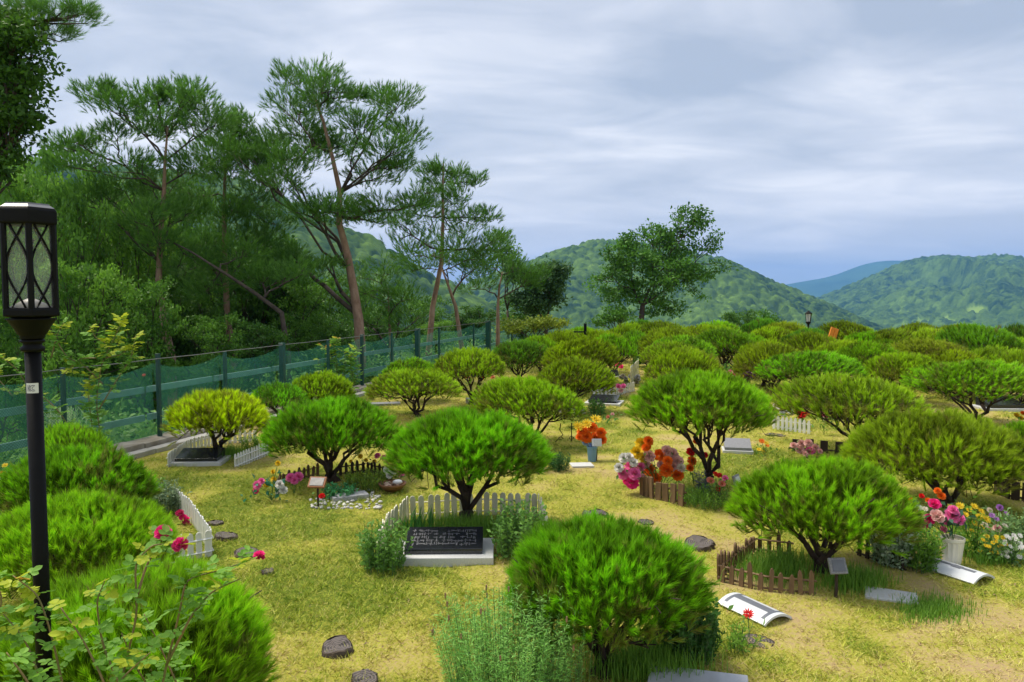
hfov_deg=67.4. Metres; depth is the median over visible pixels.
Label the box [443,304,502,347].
broadleaf tree
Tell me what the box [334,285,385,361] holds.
broadleaf tree
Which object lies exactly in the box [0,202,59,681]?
garden lamp
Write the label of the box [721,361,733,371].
leafy bush
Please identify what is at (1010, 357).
clipped pine
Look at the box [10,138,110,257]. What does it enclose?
broadleaf tree
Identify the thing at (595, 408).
leafy bush
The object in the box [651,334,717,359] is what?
clipped pine
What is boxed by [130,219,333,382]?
pine tree
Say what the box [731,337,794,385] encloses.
clipped pine
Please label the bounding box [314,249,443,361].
tree
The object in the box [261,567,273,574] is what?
rock
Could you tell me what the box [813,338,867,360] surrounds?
clipped pine
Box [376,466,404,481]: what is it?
flower bouquet
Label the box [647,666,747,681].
grave plate
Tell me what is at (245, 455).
picket fence
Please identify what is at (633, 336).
clipped pine
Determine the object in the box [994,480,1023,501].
picket fence
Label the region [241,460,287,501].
flower bouquet
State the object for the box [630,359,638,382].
picket fence
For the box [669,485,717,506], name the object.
long grass
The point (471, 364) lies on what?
clipped pine
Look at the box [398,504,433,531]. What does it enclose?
iris clump
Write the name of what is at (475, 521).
long grass
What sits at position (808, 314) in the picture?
garden lamp
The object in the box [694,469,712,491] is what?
lavender tuft
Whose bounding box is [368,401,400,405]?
grave plate
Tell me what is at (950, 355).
clipped pine
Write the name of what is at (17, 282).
broadleaf tree
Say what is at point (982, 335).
clipped pine
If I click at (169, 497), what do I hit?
leafy bush
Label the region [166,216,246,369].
broadleaf tree
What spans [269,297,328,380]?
broadleaf tree
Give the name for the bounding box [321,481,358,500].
leafy ground cover plant
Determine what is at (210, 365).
broadleaf tree
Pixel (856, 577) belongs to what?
long grass
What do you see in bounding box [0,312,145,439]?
sapling
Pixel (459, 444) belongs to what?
clipped pine
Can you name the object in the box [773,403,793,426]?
flower bouquet
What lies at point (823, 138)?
sky
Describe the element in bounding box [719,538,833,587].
long grass
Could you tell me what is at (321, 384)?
clipped pine
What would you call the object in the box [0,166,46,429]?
broadleaf tree
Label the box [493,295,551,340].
broadleaf tree
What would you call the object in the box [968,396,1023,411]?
grave plate
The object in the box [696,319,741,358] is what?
clipped pine
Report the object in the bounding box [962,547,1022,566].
long grass
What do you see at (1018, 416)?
flower bouquet
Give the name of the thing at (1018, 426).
clipped pine
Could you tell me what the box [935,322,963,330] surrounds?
clipped pine
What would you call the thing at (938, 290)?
hill
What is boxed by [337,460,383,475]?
picket fence
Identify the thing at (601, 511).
stone
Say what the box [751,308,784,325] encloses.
bush
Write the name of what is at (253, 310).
broadleaf tree
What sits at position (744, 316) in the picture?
bush
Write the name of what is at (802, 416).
flower bouquet
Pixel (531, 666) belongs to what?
herb bush
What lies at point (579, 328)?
clipped pine
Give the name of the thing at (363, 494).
grave plate
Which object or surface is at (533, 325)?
bush
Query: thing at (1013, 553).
chrysanthemum plant
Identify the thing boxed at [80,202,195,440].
broadleaf tree
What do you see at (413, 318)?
broadleaf tree
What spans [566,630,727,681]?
long grass
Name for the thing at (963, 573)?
arched plate
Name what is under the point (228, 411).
clipped pine
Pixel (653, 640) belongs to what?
long grass
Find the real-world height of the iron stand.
0.220 m
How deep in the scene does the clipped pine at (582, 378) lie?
10.86 m
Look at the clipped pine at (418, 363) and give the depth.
12.21 m
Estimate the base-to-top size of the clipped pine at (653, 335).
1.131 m
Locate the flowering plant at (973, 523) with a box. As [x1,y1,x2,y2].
[929,496,1015,561]
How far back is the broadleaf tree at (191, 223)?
22.56 m
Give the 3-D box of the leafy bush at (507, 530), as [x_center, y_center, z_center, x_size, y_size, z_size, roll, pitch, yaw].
[0.046,1.204,4.973,0.397,0.405,0.399,2,4,24]
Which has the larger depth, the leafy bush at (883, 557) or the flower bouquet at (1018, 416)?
the flower bouquet at (1018, 416)
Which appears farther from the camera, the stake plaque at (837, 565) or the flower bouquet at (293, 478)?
the flower bouquet at (293, 478)
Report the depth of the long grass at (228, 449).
8.14 m
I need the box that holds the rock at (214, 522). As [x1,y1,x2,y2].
[207,520,223,525]
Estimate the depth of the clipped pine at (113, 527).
3.98 m
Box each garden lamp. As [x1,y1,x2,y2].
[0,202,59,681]
[805,311,811,327]
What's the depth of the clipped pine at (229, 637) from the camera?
2.70 m
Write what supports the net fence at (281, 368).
on the ground at (814, 616)
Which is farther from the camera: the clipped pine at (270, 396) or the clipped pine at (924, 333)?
the clipped pine at (924, 333)
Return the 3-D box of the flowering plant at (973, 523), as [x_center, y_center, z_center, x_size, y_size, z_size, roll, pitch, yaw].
[2.976,1.243,5.012,0.552,0.398,0.385,0,3,0]
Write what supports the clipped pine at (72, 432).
on the ground at (814, 616)
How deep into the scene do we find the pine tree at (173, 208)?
14.66 m
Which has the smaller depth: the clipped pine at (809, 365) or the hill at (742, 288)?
the clipped pine at (809, 365)
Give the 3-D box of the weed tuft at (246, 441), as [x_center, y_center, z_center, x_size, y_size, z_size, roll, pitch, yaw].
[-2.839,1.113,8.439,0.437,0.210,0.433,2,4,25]
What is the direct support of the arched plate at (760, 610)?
on the ground at (814, 616)
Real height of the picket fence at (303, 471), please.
0.156 m
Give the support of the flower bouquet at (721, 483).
on the ground at (814, 616)
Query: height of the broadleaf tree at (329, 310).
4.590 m
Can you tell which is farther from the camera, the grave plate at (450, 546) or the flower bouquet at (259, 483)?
the flower bouquet at (259, 483)
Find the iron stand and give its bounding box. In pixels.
[555,423,573,441]
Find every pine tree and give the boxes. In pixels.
[0,0,113,46]
[36,69,249,407]
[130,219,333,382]
[145,100,306,389]
[203,51,444,383]
[379,153,508,360]
[395,224,515,357]
[453,228,555,348]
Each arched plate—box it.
[718,592,791,626]
[920,559,994,583]
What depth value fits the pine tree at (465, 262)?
19.53 m
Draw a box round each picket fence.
[166,430,255,466]
[170,487,213,561]
[234,443,267,467]
[277,463,318,489]
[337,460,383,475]
[375,492,547,549]
[592,382,634,394]
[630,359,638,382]
[640,476,686,506]
[717,531,816,595]
[772,416,811,433]
[789,439,842,453]
[856,540,906,570]
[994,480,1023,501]
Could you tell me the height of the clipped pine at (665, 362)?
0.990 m
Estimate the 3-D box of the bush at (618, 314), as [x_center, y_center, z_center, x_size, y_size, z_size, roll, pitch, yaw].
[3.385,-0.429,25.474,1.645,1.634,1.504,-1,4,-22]
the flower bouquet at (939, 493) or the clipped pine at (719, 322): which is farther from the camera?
the clipped pine at (719, 322)
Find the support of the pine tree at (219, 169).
on the ground at (814, 616)
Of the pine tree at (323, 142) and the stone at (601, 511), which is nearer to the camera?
the stone at (601, 511)
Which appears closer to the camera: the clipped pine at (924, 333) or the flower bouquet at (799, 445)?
the flower bouquet at (799, 445)
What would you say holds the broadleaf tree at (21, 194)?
on the ground at (814, 616)
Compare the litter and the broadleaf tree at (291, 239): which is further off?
the broadleaf tree at (291, 239)
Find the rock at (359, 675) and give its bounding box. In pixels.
[351,668,377,681]
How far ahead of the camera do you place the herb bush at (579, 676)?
3.11 m
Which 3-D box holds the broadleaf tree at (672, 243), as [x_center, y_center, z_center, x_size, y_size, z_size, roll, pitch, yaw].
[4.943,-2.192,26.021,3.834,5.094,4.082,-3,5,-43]
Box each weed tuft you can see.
[234,433,268,451]
[678,483,730,509]
[720,621,763,655]
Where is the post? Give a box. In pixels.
[574,323,586,334]
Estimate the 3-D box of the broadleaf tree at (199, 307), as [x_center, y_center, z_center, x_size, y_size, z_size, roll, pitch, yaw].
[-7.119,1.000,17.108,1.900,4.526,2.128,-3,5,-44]
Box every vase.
[587,445,597,461]
[940,534,965,564]
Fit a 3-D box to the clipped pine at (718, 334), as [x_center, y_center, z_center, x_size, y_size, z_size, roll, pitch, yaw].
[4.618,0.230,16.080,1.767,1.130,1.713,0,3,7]
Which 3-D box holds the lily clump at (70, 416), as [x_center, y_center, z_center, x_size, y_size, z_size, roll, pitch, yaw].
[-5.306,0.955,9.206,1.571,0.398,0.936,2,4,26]
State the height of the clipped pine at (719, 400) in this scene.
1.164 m
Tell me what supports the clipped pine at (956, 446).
on the ground at (814, 616)
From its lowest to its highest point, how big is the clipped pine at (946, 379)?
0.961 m
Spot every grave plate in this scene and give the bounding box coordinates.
[170,447,230,466]
[330,490,368,502]
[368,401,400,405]
[400,527,493,566]
[569,462,593,467]
[584,394,623,405]
[594,370,620,376]
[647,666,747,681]
[721,438,753,454]
[865,586,918,604]
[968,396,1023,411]
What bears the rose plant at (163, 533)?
on the ground at (814, 616)
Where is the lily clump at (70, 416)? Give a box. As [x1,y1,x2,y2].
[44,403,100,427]
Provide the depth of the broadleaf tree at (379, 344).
23.48 m
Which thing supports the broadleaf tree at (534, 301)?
on the ground at (814, 616)
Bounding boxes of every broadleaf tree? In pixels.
[0,0,71,193]
[0,160,123,457]
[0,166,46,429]
[0,166,90,453]
[0,197,47,461]
[0,292,49,469]
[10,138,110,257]
[10,203,102,390]
[13,258,142,431]
[32,181,131,420]
[35,194,148,441]
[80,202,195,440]
[86,235,163,438]
[89,177,191,431]
[105,274,191,435]
[122,167,230,408]
[154,284,240,398]
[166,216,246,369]
[167,311,253,395]
[178,247,249,393]
[204,231,317,392]
[207,286,276,391]
[223,319,296,393]
[251,222,324,373]
[262,276,343,383]
[268,313,339,383]
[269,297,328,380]
[294,274,367,370]
[302,312,365,373]
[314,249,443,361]
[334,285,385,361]
[336,329,378,371]
[346,306,410,366]
[381,294,451,359]
[412,320,458,353]
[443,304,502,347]
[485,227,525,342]
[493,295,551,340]
[499,255,574,335]
[581,202,739,319]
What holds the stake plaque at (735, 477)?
on the ground at (814, 616)
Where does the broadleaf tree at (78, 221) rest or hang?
on the ground at (814, 616)
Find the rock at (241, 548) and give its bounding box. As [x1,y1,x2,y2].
[234,546,258,558]
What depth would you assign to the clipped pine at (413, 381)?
10.44 m
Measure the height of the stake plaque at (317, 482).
0.259 m
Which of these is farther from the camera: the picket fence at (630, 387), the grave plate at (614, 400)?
the picket fence at (630, 387)
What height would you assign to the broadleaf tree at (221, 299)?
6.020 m
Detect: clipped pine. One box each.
[0,440,164,516]
[0,486,184,599]
[0,551,284,681]
[27,419,114,454]
[158,387,270,452]
[250,381,310,418]
[256,391,404,482]
[288,369,356,400]
[362,367,464,416]
[379,404,556,521]
[381,356,434,400]
[429,345,506,404]
[467,374,589,433]
[493,338,547,377]
[496,506,722,678]
[525,334,557,371]
[536,354,616,398]
[537,335,623,391]
[544,328,583,349]
[567,326,594,331]
[572,329,626,346]
[591,332,637,375]
[605,321,645,360]
[622,328,645,362]
[622,364,780,490]
[629,318,650,329]
[638,326,693,352]
[638,339,702,365]
[639,319,692,334]
[642,347,724,381]
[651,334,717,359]
[683,323,710,335]
[691,326,764,365]
[693,323,743,367]
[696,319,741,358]
[717,331,766,358]
[721,450,927,573]
[729,339,802,395]
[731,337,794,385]
[740,316,776,332]
[751,325,792,344]
[752,348,868,393]
[762,320,804,337]
[768,371,936,436]
[780,326,829,344]
[781,330,839,351]
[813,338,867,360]
[817,319,873,340]
[835,339,898,364]
[838,406,1023,507]
[841,330,890,342]
[862,350,939,396]
[865,326,918,342]
[868,338,907,382]
[888,337,968,389]
[896,320,935,332]
[898,358,1023,418]
[902,327,944,345]
[924,348,982,397]
[931,321,1023,359]
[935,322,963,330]
[954,342,1023,395]
[992,348,1023,403]
[1001,321,1023,339]
[1002,419,1023,441]
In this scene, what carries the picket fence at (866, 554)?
on the ground at (814, 616)
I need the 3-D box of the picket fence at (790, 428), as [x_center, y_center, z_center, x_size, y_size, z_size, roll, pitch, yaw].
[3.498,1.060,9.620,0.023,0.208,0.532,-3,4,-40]
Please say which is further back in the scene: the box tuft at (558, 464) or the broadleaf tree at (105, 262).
the broadleaf tree at (105, 262)
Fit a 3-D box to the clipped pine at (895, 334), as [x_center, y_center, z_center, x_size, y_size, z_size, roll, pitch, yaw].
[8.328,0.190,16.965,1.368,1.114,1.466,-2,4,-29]
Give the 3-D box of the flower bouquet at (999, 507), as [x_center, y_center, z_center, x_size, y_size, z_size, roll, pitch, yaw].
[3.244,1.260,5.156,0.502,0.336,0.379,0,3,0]
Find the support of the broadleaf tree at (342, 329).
on the ground at (814, 616)
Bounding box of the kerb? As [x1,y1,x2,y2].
[112,362,454,458]
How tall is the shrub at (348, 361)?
1.121 m
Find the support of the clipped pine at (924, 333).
on the ground at (814, 616)
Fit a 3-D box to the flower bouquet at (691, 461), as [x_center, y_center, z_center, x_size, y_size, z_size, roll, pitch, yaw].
[1.647,1.075,6.904,0.236,0.434,0.235,-1,4,-22]
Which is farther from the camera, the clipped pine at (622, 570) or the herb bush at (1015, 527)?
the herb bush at (1015, 527)
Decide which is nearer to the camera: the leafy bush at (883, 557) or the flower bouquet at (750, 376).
the leafy bush at (883, 557)
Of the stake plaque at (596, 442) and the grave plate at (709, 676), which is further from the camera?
the stake plaque at (596, 442)
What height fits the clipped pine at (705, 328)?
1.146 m
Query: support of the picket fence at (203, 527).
on the ground at (814, 616)
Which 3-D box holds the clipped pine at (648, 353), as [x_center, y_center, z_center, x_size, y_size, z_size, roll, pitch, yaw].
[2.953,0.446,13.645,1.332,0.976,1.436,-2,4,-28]
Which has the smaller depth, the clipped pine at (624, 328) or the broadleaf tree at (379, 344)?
the clipped pine at (624, 328)
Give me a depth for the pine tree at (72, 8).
8.79 m
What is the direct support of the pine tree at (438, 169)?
on the ground at (814, 616)
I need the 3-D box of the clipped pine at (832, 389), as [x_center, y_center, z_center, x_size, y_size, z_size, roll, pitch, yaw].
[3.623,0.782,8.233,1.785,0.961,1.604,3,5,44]
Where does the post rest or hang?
on the ground at (814, 616)
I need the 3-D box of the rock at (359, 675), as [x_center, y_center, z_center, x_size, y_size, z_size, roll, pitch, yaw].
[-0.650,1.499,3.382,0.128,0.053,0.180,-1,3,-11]
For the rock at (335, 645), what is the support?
on the ground at (814, 616)
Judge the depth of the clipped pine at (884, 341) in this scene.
14.62 m
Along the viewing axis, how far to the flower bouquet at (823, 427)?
9.32 m
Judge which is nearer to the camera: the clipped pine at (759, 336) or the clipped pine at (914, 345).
the clipped pine at (914, 345)
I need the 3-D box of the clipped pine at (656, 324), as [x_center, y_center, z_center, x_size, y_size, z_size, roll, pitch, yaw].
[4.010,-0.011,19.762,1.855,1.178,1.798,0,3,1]
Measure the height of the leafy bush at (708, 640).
0.325 m
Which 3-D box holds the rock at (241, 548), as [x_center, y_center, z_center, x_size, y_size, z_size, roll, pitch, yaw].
[-1.745,1.403,5.056,0.177,0.045,0.230,-3,4,-37]
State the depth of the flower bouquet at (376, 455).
7.45 m
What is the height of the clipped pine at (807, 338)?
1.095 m
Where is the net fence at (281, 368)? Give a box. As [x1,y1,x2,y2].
[0,320,512,451]
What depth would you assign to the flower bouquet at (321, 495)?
6.10 m
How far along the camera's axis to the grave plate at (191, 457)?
7.77 m
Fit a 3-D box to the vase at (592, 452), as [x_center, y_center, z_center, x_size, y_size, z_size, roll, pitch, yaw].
[0.819,1.155,7.855,0.112,0.159,0.112,0,3,0]
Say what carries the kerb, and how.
on the ground at (814, 616)
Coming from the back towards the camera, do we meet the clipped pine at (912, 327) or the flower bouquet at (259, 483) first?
the clipped pine at (912, 327)
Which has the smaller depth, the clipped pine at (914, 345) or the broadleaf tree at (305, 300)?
the clipped pine at (914, 345)
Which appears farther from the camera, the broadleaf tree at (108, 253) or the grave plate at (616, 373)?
the broadleaf tree at (108, 253)
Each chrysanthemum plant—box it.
[974,534,1013,562]
[994,533,1023,566]
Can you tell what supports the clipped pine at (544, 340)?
on the ground at (814, 616)
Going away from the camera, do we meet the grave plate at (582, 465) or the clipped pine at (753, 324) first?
the grave plate at (582, 465)
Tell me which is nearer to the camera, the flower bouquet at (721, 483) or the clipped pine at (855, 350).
the flower bouquet at (721, 483)
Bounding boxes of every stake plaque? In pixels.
[307,477,326,506]
[592,439,601,460]
[732,474,739,486]
[827,557,847,597]
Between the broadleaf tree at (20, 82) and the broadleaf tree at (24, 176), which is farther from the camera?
the broadleaf tree at (24, 176)
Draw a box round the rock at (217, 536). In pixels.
[214,531,237,541]
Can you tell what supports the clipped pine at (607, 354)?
on the ground at (814, 616)
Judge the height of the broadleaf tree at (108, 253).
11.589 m
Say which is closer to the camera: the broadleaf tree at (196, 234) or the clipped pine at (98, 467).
the clipped pine at (98, 467)
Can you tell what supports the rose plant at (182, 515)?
on the ground at (814, 616)
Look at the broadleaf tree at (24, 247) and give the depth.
20.31 m
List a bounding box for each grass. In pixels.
[222,442,247,461]
[365,549,402,572]
[377,504,559,537]
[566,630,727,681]
[621,620,721,651]
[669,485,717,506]
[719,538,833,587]
[807,556,902,597]
[877,588,988,629]
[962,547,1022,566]
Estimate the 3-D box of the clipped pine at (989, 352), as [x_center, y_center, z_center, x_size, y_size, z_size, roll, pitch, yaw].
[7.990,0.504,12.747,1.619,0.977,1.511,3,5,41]
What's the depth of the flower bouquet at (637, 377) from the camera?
14.78 m
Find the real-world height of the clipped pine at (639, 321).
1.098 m
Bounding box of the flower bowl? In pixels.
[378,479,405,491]
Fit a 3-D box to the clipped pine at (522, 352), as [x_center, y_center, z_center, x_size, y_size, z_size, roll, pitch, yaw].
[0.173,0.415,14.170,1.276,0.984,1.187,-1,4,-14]
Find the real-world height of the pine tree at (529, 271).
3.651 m
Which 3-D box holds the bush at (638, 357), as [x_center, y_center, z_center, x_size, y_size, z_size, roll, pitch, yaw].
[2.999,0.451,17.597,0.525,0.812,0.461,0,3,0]
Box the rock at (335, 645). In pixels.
[321,635,353,658]
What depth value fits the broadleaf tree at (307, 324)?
16.41 m
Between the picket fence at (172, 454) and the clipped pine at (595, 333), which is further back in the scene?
the clipped pine at (595, 333)
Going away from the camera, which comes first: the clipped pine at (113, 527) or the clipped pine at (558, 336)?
the clipped pine at (113, 527)
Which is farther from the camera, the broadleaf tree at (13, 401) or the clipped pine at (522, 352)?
the clipped pine at (522, 352)
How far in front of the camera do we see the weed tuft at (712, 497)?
6.16 m
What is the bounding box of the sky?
[0,0,1023,285]
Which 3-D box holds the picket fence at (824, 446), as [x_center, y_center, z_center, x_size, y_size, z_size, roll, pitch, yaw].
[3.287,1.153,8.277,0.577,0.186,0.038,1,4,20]
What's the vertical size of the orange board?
1.837 m
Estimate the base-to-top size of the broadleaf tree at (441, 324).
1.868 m
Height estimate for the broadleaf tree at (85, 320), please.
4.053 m
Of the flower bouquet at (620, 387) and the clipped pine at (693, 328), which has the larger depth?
the clipped pine at (693, 328)
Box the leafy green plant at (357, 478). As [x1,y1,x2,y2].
[337,468,392,491]
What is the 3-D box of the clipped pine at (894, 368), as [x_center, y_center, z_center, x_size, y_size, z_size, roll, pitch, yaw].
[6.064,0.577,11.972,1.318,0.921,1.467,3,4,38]
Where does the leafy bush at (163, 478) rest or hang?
on the ground at (814, 616)
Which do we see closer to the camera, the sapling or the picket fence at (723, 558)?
the picket fence at (723, 558)
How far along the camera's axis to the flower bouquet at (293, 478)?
6.60 m
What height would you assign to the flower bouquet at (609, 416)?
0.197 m
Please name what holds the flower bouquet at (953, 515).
in the vase at (953, 551)
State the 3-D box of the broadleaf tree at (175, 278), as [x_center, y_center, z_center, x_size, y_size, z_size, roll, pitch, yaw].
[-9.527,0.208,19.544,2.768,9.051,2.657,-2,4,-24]
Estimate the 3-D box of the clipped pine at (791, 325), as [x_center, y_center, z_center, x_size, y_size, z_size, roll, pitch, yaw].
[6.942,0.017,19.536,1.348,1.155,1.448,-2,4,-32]
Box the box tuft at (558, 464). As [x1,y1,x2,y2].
[546,450,570,471]
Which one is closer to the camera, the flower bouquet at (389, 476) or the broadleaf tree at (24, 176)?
the flower bouquet at (389, 476)
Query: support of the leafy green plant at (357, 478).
on the ground at (814, 616)
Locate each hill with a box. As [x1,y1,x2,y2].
[7,158,543,432]
[460,238,889,340]
[816,253,1023,336]
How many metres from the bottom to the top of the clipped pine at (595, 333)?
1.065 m
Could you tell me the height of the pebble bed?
0.025 m
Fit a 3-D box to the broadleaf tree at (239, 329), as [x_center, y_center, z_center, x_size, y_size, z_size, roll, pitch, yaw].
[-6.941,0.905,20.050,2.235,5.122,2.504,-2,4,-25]
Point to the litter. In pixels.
(738, 667)
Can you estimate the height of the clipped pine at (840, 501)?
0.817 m
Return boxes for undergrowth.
[0,333,514,470]
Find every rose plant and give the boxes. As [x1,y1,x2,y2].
[0,524,265,681]
[175,509,191,524]
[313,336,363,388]
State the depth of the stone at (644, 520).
5.75 m
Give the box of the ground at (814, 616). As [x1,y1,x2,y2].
[0,356,1023,681]
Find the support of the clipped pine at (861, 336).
on the ground at (814, 616)
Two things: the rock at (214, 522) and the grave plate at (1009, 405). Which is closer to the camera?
the rock at (214, 522)
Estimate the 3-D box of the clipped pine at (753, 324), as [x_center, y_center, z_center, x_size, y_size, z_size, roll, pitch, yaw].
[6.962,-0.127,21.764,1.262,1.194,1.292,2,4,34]
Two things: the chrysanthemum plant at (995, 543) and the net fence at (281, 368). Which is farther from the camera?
the net fence at (281, 368)
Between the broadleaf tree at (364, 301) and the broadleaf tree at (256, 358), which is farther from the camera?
the broadleaf tree at (364, 301)
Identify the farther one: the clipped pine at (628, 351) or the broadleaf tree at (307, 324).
the broadleaf tree at (307, 324)
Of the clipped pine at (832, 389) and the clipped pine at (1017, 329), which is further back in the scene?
the clipped pine at (1017, 329)
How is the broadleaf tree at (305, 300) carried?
on the ground at (814, 616)
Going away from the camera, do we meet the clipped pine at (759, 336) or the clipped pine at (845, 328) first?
the clipped pine at (759, 336)
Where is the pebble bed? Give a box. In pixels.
[309,487,382,509]
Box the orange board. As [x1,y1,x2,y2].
[828,327,838,337]
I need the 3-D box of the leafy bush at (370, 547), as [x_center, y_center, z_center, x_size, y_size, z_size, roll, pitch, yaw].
[-0.784,1.255,4.760,0.378,0.329,0.338,0,3,0]
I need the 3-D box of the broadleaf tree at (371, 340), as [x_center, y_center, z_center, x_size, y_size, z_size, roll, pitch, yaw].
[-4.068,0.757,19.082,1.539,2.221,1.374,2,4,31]
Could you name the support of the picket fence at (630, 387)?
on the ground at (814, 616)
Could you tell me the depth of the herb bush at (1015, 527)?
5.27 m
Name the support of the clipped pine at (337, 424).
on the ground at (814, 616)
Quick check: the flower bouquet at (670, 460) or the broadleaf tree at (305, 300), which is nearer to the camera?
the flower bouquet at (670, 460)
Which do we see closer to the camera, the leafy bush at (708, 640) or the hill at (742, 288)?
the leafy bush at (708, 640)
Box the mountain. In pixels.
[786,261,901,296]
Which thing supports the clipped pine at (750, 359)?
on the ground at (814, 616)
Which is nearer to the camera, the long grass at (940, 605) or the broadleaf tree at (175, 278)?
the long grass at (940, 605)
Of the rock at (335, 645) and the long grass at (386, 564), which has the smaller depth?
the rock at (335, 645)
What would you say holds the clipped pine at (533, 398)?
on the ground at (814, 616)
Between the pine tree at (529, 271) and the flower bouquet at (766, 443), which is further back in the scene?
the pine tree at (529, 271)
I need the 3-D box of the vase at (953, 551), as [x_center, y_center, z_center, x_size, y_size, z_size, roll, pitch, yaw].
[2.786,1.327,4.861,0.142,0.173,0.142,0,3,0]
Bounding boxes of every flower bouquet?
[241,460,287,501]
[285,472,303,493]
[312,492,338,506]
[344,453,385,469]
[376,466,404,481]
[573,414,606,446]
[603,411,621,422]
[609,436,688,491]
[616,383,626,397]
[617,374,640,383]
[686,439,711,484]
[701,472,728,503]
[728,605,764,636]
[743,371,755,380]
[755,438,777,455]
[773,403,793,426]
[788,439,829,457]
[794,410,809,426]
[812,414,834,434]
[900,487,961,544]
[912,498,975,539]
[961,504,1023,548]
[1007,411,1023,420]
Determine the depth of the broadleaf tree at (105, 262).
16.84 m
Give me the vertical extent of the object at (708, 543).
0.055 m
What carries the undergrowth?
on the ground at (814, 616)
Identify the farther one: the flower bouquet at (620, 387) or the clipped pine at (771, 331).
the clipped pine at (771, 331)
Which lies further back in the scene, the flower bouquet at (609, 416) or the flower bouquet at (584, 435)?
the flower bouquet at (609, 416)
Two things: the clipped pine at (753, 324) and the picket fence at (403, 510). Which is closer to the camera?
the picket fence at (403, 510)
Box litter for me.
[4,397,1021,681]
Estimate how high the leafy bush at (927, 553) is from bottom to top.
0.272 m
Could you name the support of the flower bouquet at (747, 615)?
on the ground at (814, 616)
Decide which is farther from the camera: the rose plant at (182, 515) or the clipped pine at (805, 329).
the clipped pine at (805, 329)
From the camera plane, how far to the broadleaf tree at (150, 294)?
12.45 m
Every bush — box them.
[127,476,169,504]
[152,477,191,512]
[355,518,413,575]
[428,578,583,681]
[487,494,547,560]
[492,314,570,336]
[532,585,596,681]
[585,303,639,328]
[586,397,606,414]
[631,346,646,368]
[653,596,726,664]
[721,309,772,327]
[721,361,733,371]
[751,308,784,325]
[868,531,918,569]
[893,526,946,573]
[997,509,1023,544]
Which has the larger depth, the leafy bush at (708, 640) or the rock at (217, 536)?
the rock at (217, 536)
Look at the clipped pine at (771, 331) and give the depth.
18.91 m

